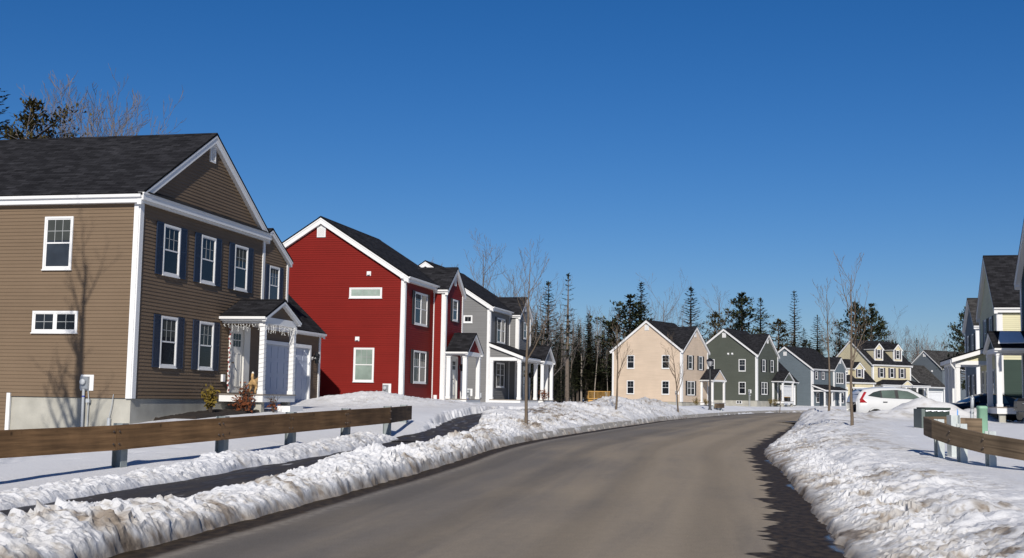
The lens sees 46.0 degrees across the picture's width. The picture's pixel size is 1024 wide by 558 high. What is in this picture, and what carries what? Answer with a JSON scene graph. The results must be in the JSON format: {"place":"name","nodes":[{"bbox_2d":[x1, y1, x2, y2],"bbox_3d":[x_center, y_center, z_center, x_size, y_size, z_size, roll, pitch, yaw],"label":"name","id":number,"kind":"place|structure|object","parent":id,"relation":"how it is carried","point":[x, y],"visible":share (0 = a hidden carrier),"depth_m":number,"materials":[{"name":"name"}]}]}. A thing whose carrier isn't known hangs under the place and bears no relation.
{"place":"outdoors","nodes":[
{"label":"outdoors","id":0,"kind":"place"},
{"bbox_2d":[0,441,415,515],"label":"pavement","id":1,"kind":"structure","parent":0,"point":[185,488],"depth_m":17.68,"materials":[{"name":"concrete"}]},
{"bbox_2d":[248,372,257,393],"bbox_3d":[-8.397,3.414,39.810,0.306,0.737,1.040,0,-6,10],"label":"dog","id":2,"kind":"object","parent":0,"point":[253,381],"visible":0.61,"depth_m":39.38},
{"bbox_2d":[393,413,481,441],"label":"path","id":3,"kind":"structure","parent":0,"point":[464,423],"depth_m":37.71,"materials":[{"name":"grey asphalt"}]},
{"bbox_2d":[109,412,845,557],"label":"road","id":4,"kind":"structure","parent":0,"point":[721,486],"depth_m":15.79,"materials":[{"name":"grey asphalt"}]},
{"bbox_2d":[421,410,806,471],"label":"kerb","id":5,"kind":"structure","parent":4,"relation":"on","point":[519,439],"depth_m":44.95,"materials":[{"name":"concrete"}]},
{"bbox_2d":[0,391,1023,557],"bbox_3d":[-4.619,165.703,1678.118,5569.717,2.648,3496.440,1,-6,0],"label":"snow ground","id":6,"kind":"structure","parent":0,"point":[881,484],"depth_m":18.93,"materials":[{"name":"white snow"}]},
{"bbox_2d":[0,88,18,138],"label":"spruce tree","id":7,"kind":"object","parent":6,"relation":"on","point":[5,125],"visible":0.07,"depth_m":59.03,"materials":[{"name":"green plant"}]},
{"bbox_2d":[0,96,91,139],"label":"pine tree","id":8,"kind":"object","parent":6,"relation":"on","point":[32,104],"visible":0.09,"depth_m":62.46,"materials":[{"name":"green plant"}]},
{"bbox_2d":[35,70,74,136],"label":"bare tree","id":9,"kind":"object","parent":6,"relation":"on","point":[55,103],"visible":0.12,"depth_m":67.39,"materials":[{"name":"brown plant"}]},
{"bbox_2d":[23,83,86,136],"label":"bare tree","id":10,"kind":"object","parent":6,"relation":"on","point":[51,114],"visible":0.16,"depth_m":68.19,"materials":[{"name":"brown plant"}]},
{"bbox_2d":[8,71,151,138],"bbox_3d":[-21.267,-1.888,61.777,9.904,19.997,10.207,4,-6,-24],"label":"bare tree","id":11,"kind":"object","parent":6,"relation":"on","point":[69,94],"visible":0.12,"depth_m":59.45,"materials":[{"name":"brown plant"}]},
{"bbox_2d":[47,78,134,137],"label":"bare tree","id":12,"kind":"object","parent":6,"relation":"on","point":[93,115],"visible":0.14,"depth_m":66.63,"materials":[{"name":"brown plant"}]},
{"bbox_2d":[66,93,127,136],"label":"bare tree","id":13,"kind":"object","parent":6,"relation":"on","point":[97,119],"visible":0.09,"depth_m":66.22,"materials":[{"name":"brown plant"}]},
{"bbox_2d":[20,87,185,138],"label":"bare tree","id":14,"kind":"object","parent":6,"relation":"on","point":[132,130],"visible":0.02,"depth_m":67.22,"materials":[{"name":"brown plant"}]},
{"bbox_2d":[81,96,133,136],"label":"bare tree","id":15,"kind":"object","parent":6,"relation":"on","point":[99,120],"visible":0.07,"depth_m":66.56,"materials":[{"name":"brown plant"}]},
{"bbox_2d":[66,67,149,135],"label":"bare tree","id":16,"kind":"object","parent":6,"relation":"on","point":[126,104],"visible":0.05,"depth_m":68.30,"materials":[{"name":"brown plant"}]},
{"bbox_2d":[88,90,169,135],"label":"bare tree","id":17,"kind":"object","parent":6,"relation":"on","point":[130,122],"visible":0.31,"depth_m":65.64,"materials":[{"name":"brown plant"}]},
{"bbox_2d":[0,133,326,429],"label":"brown house","id":18,"kind":"structure","parent":6,"relation":"on","point":[138,273],"depth_m":34.98,"materials":[{"name":"charcoal shingle"},{"name":"brown siding"},{"name":"white painted trim"}]},
{"bbox_2d":[30,311,78,333],"bbox_3d":[-12.891,1.218,34.017,1.460,0.642,0.075,0,-6,12],"label":"window","id":19,"kind":"structure","parent":18,"relation":"in","point":[43,322],"depth_m":34.01,"materials":[{"name":"white glass"}]},
{"bbox_2d":[41,216,73,270],"bbox_3d":[-12.881,-1.010,34.241,0.940,1.540,0.075,0,-6,12],"label":"window","id":20,"kind":"structure","parent":18,"relation":"in","point":[58,231],"depth_m":34.25,"materials":[{"name":"white glass"}]},
{"bbox_2d":[159,316,177,368],"bbox_3d":[-10.045,1.857,35.307,0.075,1.510,1.020,0,-6,12],"label":"window","id":21,"kind":"structure","parent":18,"relation":"in","point":[169,325],"depth_m":35.33,"materials":[{"name":"white glass"}]},
{"bbox_2d":[162,224,180,278],"bbox_3d":[-10.012,-0.811,35.504,0.075,1.510,1.030,0,-6,12],"label":"window","id":22,"kind":"structure","parent":18,"relation":"in","point":[172,234],"depth_m":35.53,"materials":[{"name":"white glass"}]},
{"bbox_2d":[198,321,213,370],"bbox_3d":[-9.537,2.093,37.615,0.075,1.510,1.010,0,-6,12],"label":"window","id":23,"kind":"structure","parent":18,"relation":"in","point":[206,329],"depth_m":37.63,"materials":[{"name":"white glass"}]},
{"bbox_2d":[200,235,216,285],"bbox_3d":[-9.511,-0.578,37.784,0.075,1.510,1.020,0,-6,12],"label":"window","id":24,"kind":"structure","parent":18,"relation":"in","point":[208,246],"depth_m":37.84,"materials":[{"name":"white glass"}]},
{"bbox_2d":[227,325,250,392],"bbox_3d":[-9.011,2.660,39.922,0.112,2.200,1.490,0,-6,12],"label":"door","id":25,"kind":"structure","parent":18,"relation":"in","point":[239,359],"depth_m":39.92,"materials":[{"name":"white wood"}]},
{"bbox_2d":[234,244,248,292],"bbox_3d":[-9.002,-0.342,40.102,0.075,1.510,1.030,0,-6,12],"label":"window","id":26,"kind":"structure","parent":18,"relation":"in","point":[241,252],"depth_m":40.12,"materials":[{"name":"white glass"}]},
{"bbox_2d":[224,323,297,335],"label":"icicle lights","id":27,"kind":"object","parent":18,"relation":"hanging from","point":[291,328],"visible":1,"depth_m":39.20},
{"bbox_2d":[269,265,279,298],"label":"window","id":28,"kind":"structure","parent":18,"relation":"in","point":[274,278],"depth_m":46.49,"materials":[{"name":"clear glass"}]},
{"bbox_2d":[264,344,307,405],"bbox_3d":[-8.909,3.824,47.550,0.030,2.338,4.366,0,-6,12],"label":"garage door","id":29,"kind":"structure","parent":18,"relation":"in","point":[276,379],"depth_m":47.28,"materials":[{"name":"blue paint"}]},
{"bbox_2d":[0,405,411,467],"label":"guardrail","id":30,"kind":"object","parent":6,"relation":"on","point":[118,440],"visible":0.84,"depth_m":21.97,"materials":[{"name":"brown wood"}]},
{"bbox_2d":[153,408,259,420],"bbox_3d":[-9.086,4.161,36.313,1.400,0.497,4.600,0,-6,12],"label":"planting bed","id":31,"kind":"object","parent":6,"relation":"on","point":[205,414],"visible":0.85,"depth_m":35.38,"materials":[{"name":"brown soil"}]},
{"bbox_2d":[196,382,219,411],"bbox_3d":[-9.159,3.627,36.395,0.848,1.123,0.520,-3,-7,39],"label":"shrub","id":32,"kind":"object","parent":31,"relation":"on","point":[209,396],"visible":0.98,"depth_m":36.32,"materials":[{"name":"yellow plant"}]},
{"bbox_2d":[228,393,255,412],"bbox_3d":[-8.358,3.892,37.373,0.856,0.766,0.793,3,-6,-21],"label":"shrub","id":33,"kind":"object","parent":31,"relation":"on","point":[241,404],"visible":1,"depth_m":37.31,"materials":[{"name":"brown plant"}]},
{"bbox_2d":[237,382,254,409],"bbox_3d":[-8.366,3.760,37.904,0.608,1.086,0.631,1,-6,0],"label":"shrub","id":34,"kind":"object","parent":31,"relation":"on","point":[245,391],"visible":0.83,"depth_m":37.90,"materials":[{"name":"brown plant"}]},
{"bbox_2d":[265,395,279,412],"bbox_3d":[-7.627,4.011,38.556,0.529,0.711,0.446,1,-6,0],"label":"shrub","id":35,"kind":"object","parent":6,"relation":"on","point":[272,404],"visible":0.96,"depth_m":38.50,"materials":[{"name":"brown plant"}]},
{"bbox_2d":[282,216,483,403],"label":"red house","id":36,"kind":"structure","parent":6,"relation":"on","point":[384,316],"depth_m":55.55,"materials":[{"name":"red wood"}]},
{"bbox_2d":[353,348,374,382],"bbox_3d":[-6.730,3.903,54.749,1.020,1.570,0.075,0,-6,13],"label":"window","id":37,"kind":"structure","parent":36,"relation":"in","point":[363,361],"depth_m":54.76,"materials":[{"name":"white glass"}]},
{"bbox_2d":[349,287,382,298],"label":"window","id":38,"kind":"structure","parent":36,"relation":"in","point":[376,292],"depth_m":55.06,"materials":[{"name":"white glass"}]},
{"bbox_2d":[413,350,425,383],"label":"window","id":39,"kind":"structure","parent":36,"relation":"in","point":[419,369],"depth_m":56.72,"materials":[{"name":"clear glass"}]},
{"bbox_2d":[414,291,427,326],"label":"window","id":40,"kind":"structure","parent":36,"relation":"in","point":[421,300],"depth_m":57.02,"materials":[{"name":"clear glass"}]},
{"bbox_2d":[451,356,457,398],"bbox_3d":[-2.883,4.931,60.294,0.112,2.140,1.100,0,-6,13],"label":"door","id":41,"kind":"structure","parent":36,"relation":"in","point":[454,359],"depth_m":60.43,"materials":[{"name":"white wood"}]},
{"bbox_2d":[453,299,457,321],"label":"window","id":42,"kind":"structure","parent":36,"relation":"in","point":[455,302],"depth_m":60.68,"materials":[{"name":"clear glass"}]},
{"bbox_2d":[465,228,506,296],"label":"bare tree","id":43,"kind":"object","parent":6,"relation":"on","point":[483,256],"visible":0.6,"depth_m":96.06,"materials":[{"name":"brown plant"}]},
{"bbox_2d":[418,260,555,402],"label":"grey house","id":44,"kind":"structure","parent":6,"relation":"on","point":[496,324],"depth_m":74.00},
{"bbox_2d":[496,362,504,387],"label":"window","id":45,"kind":"structure","parent":44,"relation":"in","point":[500,367],"depth_m":74.15,"materials":[{"name":"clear glass"}]},
{"bbox_2d":[497,317,504,343],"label":"window","id":46,"kind":"structure","parent":44,"relation":"in","point":[500,322],"depth_m":74.35,"materials":[{"name":"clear glass"}]},
{"bbox_2d":[522,366,524,399],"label":"door","id":47,"kind":"structure","parent":44,"relation":"in","point":[523,367],"depth_m":77.36,"materials":[{"name":"grey glass"}]},
{"bbox_2d":[471,236,582,390],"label":"bare tree","id":48,"kind":"object","parent":6,"relation":"on","point":[554,324],"visible":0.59,"depth_m":92.87,"materials":[{"name":"brown plant"}]},
{"bbox_2d":[515,242,554,424],"bbox_3d":[0.627,1.768,38.120,1.227,6.320,1.590,2,-6,-13],"label":"street tree","id":49,"kind":"object","parent":6,"relation":"on","point":[526,384],"visible":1,"depth_m":37.99,"materials":[{"name":"brown plant"}]},
{"bbox_2d":[530,315,544,389],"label":"spruce tree","id":50,"kind":"object","parent":6,"relation":"on","point":[532,368],"visible":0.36,"depth_m":91.79,"materials":[{"name":"green plant"}]},
{"bbox_2d":[532,281,565,399],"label":"spruce tree","id":51,"kind":"object","parent":6,"relation":"on","point":[548,320],"visible":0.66,"depth_m":99.98,"materials":[{"name":"green plant"}]},
{"bbox_2d":[548,332,567,402],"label":"spruce tree","id":52,"kind":"object","parent":6,"relation":"on","point":[557,394],"visible":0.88,"depth_m":97.56,"materials":[{"name":"green plant"}]},
{"bbox_2d":[557,273,581,401],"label":"spruce tree","id":53,"kind":"object","parent":6,"relation":"on","point":[567,344],"visible":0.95,"depth_m":107.84,"materials":[{"name":"green plant"}]},
{"bbox_2d":[569,341,584,401],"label":"spruce tree","id":54,"kind":"object","parent":6,"relation":"on","point":[573,378],"visible":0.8,"depth_m":147.42,"materials":[{"name":"green plant"}]},
{"bbox_2d":[569,325,592,401],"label":"spruce tree","id":55,"kind":"object","parent":6,"relation":"on","point":[577,387],"visible":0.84,"depth_m":147.39,"materials":[{"name":"green plant"}]},
{"bbox_2d":[572,314,602,400],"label":"spruce tree","id":56,"kind":"object","parent":6,"relation":"on","point":[588,340],"visible":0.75,"depth_m":149.59,"materials":[{"name":"green plant"}]},
{"bbox_2d":[584,350,599,399],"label":"spruce tree","id":57,"kind":"object","parent":6,"relation":"on","point":[591,386],"visible":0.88,"depth_m":148.15,"materials":[{"name":"green plant"}]},
{"bbox_2d":[588,342,605,397],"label":"spruce tree","id":58,"kind":"object","parent":6,"relation":"on","point":[598,377],"visible":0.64,"depth_m":148.82,"materials":[{"name":"green plant"}]},
{"bbox_2d":[588,346,606,399],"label":"spruce tree","id":59,"kind":"object","parent":6,"relation":"on","point":[598,374],"visible":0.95,"depth_m":148.45,"materials":[{"name":"green plant"}]},
{"bbox_2d":[593,314,604,399],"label":"bare tree","id":60,"kind":"object","parent":6,"relation":"on","point":[597,349],"visible":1,"depth_m":147.73,"materials":[{"name":"brown plant"}]},
{"bbox_2d":[600,339,611,396],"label":"spruce tree","id":61,"kind":"object","parent":6,"relation":"on","point":[604,371],"visible":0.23,"depth_m":154.93,"materials":[{"name":"green plant"}]},
{"bbox_2d":[602,319,622,367],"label":"pine tree","id":62,"kind":"object","parent":6,"relation":"on","point":[610,336],"visible":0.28,"depth_m":151.48,"materials":[{"name":"green plant"}]},
{"bbox_2d":[611,311,633,409],"bbox_3d":[4.733,3.660,51.904,1.069,4.660,0.955,1,-6,-2],"label":"street tree","id":63,"kind":"object","parent":6,"relation":"on","point":[616,354],"visible":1,"depth_m":51.81,"materials":[{"name":"brown plant"}]},
{"bbox_2d":[582,294,671,382],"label":"pine tree","id":64,"kind":"object","parent":6,"relation":"on","point":[631,319],"visible":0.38,"depth_m":149.23,"materials":[{"name":"green plant"}]},
{"bbox_2d":[633,282,650,322],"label":"spruce tree","id":65,"kind":"object","parent":6,"relation":"on","point":[641,285],"visible":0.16,"depth_m":156.34,"materials":[{"name":"green plant"}]},
{"bbox_2d":[616,273,703,337],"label":"bare tree","id":66,"kind":"object","parent":6,"relation":"on","point":[683,320],"visible":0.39,"depth_m":161.68,"materials":[{"name":"brown plant"}]},
{"bbox_2d":[609,319,726,405],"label":"beige house","id":67,"kind":"structure","parent":6,"relation":"on","point":[645,372],"depth_m":132.32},
{"bbox_2d":[627,380,633,393],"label":"window","id":68,"kind":"structure","parent":67,"relation":"in","point":[630,383],"depth_m":132.95,"materials":[{"name":"clear glass"}]},
{"bbox_2d":[627,355,634,368],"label":"window","id":69,"kind":"structure","parent":67,"relation":"in","point":[630,360],"depth_m":133.23,"materials":[{"name":"clear glass"}]},
{"bbox_2d":[662,381,668,394],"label":"window","id":70,"kind":"structure","parent":67,"relation":"in","point":[665,384],"depth_m":130.55,"materials":[{"name":"clear glass"}]},
{"bbox_2d":[687,381,694,395],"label":"window","id":71,"kind":"structure","parent":67,"relation":"in","point":[690,384],"depth_m":131.34,"materials":[{"name":"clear glass"}]},
{"bbox_2d":[660,333,687,411],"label":"street tree","id":72,"kind":"object","parent":6,"relation":"on","point":[669,366],"visible":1,"depth_m":67.91,"materials":[{"name":"brown plant"}]},
{"bbox_2d":[678,287,708,335],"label":"spruce tree","id":73,"kind":"object","parent":6,"relation":"on","point":[691,289],"visible":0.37,"depth_m":172.25,"materials":[{"name":"green plant"}]},
{"bbox_2d":[706,358,713,409],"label":"street lamp","id":74,"kind":"object","parent":6,"relation":"on","point":[709,361],"visible":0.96,"depth_m":85.67,"materials":[{"name":"black metal"}]},
{"bbox_2d":[699,310,722,341],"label":"pine tree","id":75,"kind":"object","parent":6,"relation":"on","point":[715,315],"visible":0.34,"depth_m":184.09,"materials":[{"name":"green plant"}]},
{"bbox_2d":[701,283,734,340],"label":"bare tree","id":76,"kind":"object","parent":6,"relation":"on","point":[718,307],"visible":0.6,"depth_m":189.40,"materials":[{"name":"brown plant"}]},
{"bbox_2d":[721,291,773,334],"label":"pine tree","id":77,"kind":"object","parent":6,"relation":"on","point":[740,321],"visible":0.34,"depth_m":194.73,"materials":[{"name":"green plant"}]},
{"bbox_2d":[706,328,798,406],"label":"sage green house","id":78,"kind":"structure","parent":6,"relation":"on","point":[753,369],"depth_m":149.97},
{"bbox_2d":[739,359,745,371],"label":"window","id":79,"kind":"structure","parent":78,"relation":"in","point":[742,362],"depth_m":148.81,"materials":[{"name":"clear glass"}]},
{"bbox_2d":[761,382,767,394],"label":"window","id":80,"kind":"structure","parent":78,"relation":"in","point":[764,385],"depth_m":149.10,"materials":[{"name":"clear glass"}]},
{"bbox_2d":[784,386,793,404],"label":"garage door","id":81,"kind":"structure","parent":78,"relation":"in","point":[787,390],"depth_m":157.36,"materials":[{"name":"paint"}]},
{"bbox_2d":[752,297,776,340],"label":"spruce tree","id":82,"kind":"object","parent":6,"relation":"on","point":[760,310],"visible":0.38,"depth_m":198.23,"materials":[{"name":"green plant"}]},
{"bbox_2d":[759,319,799,350],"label":"pine tree","id":83,"kind":"object","parent":6,"relation":"on","point":[780,324],"visible":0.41,"depth_m":204.91,"materials":[{"name":"green plant"}]},
{"bbox_2d":[783,290,802,346],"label":"spruce tree","id":84,"kind":"object","parent":6,"relation":"on","point":[794,328],"visible":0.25,"depth_m":212.19,"materials":[{"name":"green plant"}]},
{"bbox_2d":[778,346,847,405],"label":"blue house","id":85,"kind":"structure","parent":6,"relation":"on","point":[807,368],"depth_m":166.81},
{"bbox_2d":[836,372,843,383],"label":"window","id":86,"kind":"structure","parent":85,"relation":"in","point":[839,376],"depth_m":169.36,"materials":[{"name":"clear glass"}]},
{"bbox_2d":[807,315,830,355],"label":"spruce tree","id":87,"kind":"object","parent":6,"relation":"on","point":[819,349],"visible":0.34,"depth_m":214.04,"materials":[{"name":"green plant"}]},
{"bbox_2d":[810,279,835,410],"bbox_3d":[12.021,2.679,46.227,0.882,5.597,1.197,4,-7,-32],"label":"street tree","id":88,"kind":"object","parent":6,"relation":"on","point":[829,380],"visible":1,"depth_m":46.13,"materials":[{"name":"brown plant"}]},
{"bbox_2d":[832,322,845,356],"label":"spruce tree","id":89,"kind":"object","parent":6,"relation":"on","point":[839,342],"visible":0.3,"depth_m":226.03,"materials":[{"name":"green plant"}]},
{"bbox_2d":[819,301,889,355],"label":"pine tree","id":90,"kind":"object","parent":6,"relation":"on","point":[858,309],"visible":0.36,"depth_m":232.02,"materials":[{"name":"green plant"}]},
{"bbox_2d":[834,252,875,425],"bbox_3d":[10.181,1.881,35.962,1.168,5.562,1.308,-2,-6,28],"label":"street tree","id":91,"kind":"object","parent":6,"relation":"on","point":[852,358],"visible":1,"depth_m":35.97,"materials":[{"name":"brown plant"}]},
{"bbox_2d":[844,303,899,344],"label":"pine tree","id":92,"kind":"object","parent":6,"relation":"on","point":[880,326],"visible":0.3,"depth_m":235.23,"materials":[{"name":"green plant"}]},
{"bbox_2d":[836,340,930,397],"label":"cream house","id":93,"kind":"structure","parent":6,"relation":"on","point":[881,364],"depth_m":183.23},
{"bbox_2d":[869,305,919,361],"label":"bare tree","id":94,"kind":"object","parent":6,"relation":"on","point":[897,336],"visible":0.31,"depth_m":235.75,"materials":[{"name":"brown plant"}]},
{"bbox_2d":[902,328,936,362],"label":"bare tree","id":95,"kind":"object","parent":6,"relation":"on","point":[908,344],"visible":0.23,"depth_m":234.74,"materials":[{"name":"grey plant"}]},
{"bbox_2d":[914,407,950,427],"bbox_3d":[12.570,4.255,36.118,0.858,0.820,0.760,1,-6,0],"label":"utility cabinet","id":96,"kind":"object","parent":6,"relation":"on","point":[920,413],"visible":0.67,"depth_m":35.80,"materials":[{"name":"metal"}]},
{"bbox_2d":[911,350,965,401],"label":"slate house","id":97,"kind":"structure","parent":6,"relation":"on","point":[925,369],"depth_m":190.27,"materials":[{"name":"grey wood"}]},
{"bbox_2d":[929,392,941,401],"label":"garage door","id":98,"kind":"structure","parent":97,"relation":"in","point":[937,396],"depth_m":187.42,"materials":[{"name":"paint"}]},
{"bbox_2d":[937,306,965,389],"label":"pine tree","id":99,"kind":"object","parent":6,"relation":"on","point":[960,335],"visible":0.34,"depth_m":119.77,"materials":[{"name":"green plant"}]},
{"bbox_2d":[962,298,980,397],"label":"blue grey house","id":100,"kind":"structure","parent":6,"relation":"on","point":[970,329],"depth_m":82.56,"materials":[{"name":"wood"}]},
{"bbox_2d":[970,395,973,417],"bbox_3d":[12.578,3.811,33.007,0.142,1.270,0.110,1,-6,0],"label":"marker post","id":101,"kind":"object","parent":6,"relation":"on","point":[971,406],"visible":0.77,"depth_m":33.00,"materials":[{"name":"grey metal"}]},
{"bbox_2d":[923,415,1023,466],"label":"guardrail","id":102,"kind":"object","parent":6,"relation":"on","point":[958,436],"visible":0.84,"depth_m":22.65,"materials":[{"name":"brown wood"}]},
{"bbox_2d":[940,255,1021,402],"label":"pale yellow house","id":103,"kind":"structure","parent":6,"relation":"on","point":[998,305],"depth_m":63.37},
{"bbox_2d":[976,406,987,432],"bbox_3d":[12.780,3.893,32.798,0.265,0.889,0.265,1,-6,0],"label":"utility pedestal","id":104,"kind":"object","parent":6,"relation":"on","point":[982,412],"visible":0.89,"depth_m":32.70,"materials":[{"name":"green plastic"}]},
{"bbox_2d":[983,221,1023,421],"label":"dark teal house","id":105,"kind":"structure","parent":6,"relation":"on","point":[991,347],"depth_m":50.37,"materials":[{"name":"wood"}]},
{"bbox_2d":[1008,398,1023,419],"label":"barbecue grill","id":106,"kind":"object","parent":6,"relation":"on","point":[1018,407],"visible":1,"depth_m":44.59,"materials":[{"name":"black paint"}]},
{"bbox_2d":[0,0,1023,395],"label":"sky","id":107,"kind":"structure","parent":0,"point":[736,146],"materials":[{"name":"blue"}]},
{"bbox_2d":[998,331,1023,343],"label":"roof snow","id":108,"kind":"structure","parent":0,"point":[1006,337],"depth_m":49.47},
{"label":"driveway","id":109,"kind":"structure","parent":0,"visible":0},
{"bbox_2d":[846,387,926,412],"bbox_3d":[17.882,5.887,55.722,4.480,1.774,1.980,1,-6,-2],"label":"parked car","id":110,"kind":"object","parent":109,"relation":"on","point":[866,400],"visible":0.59,"depth_m":54.93,"materials":[{"name":"white paint"}]},
{"bbox_2d":[951,393,1023,421],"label":"parked car","id":111,"kind":"object","parent":109,"relation":"on","point":[979,400],"visible":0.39,"depth_m":57.35,"materials":[{"name":"blue paint"}]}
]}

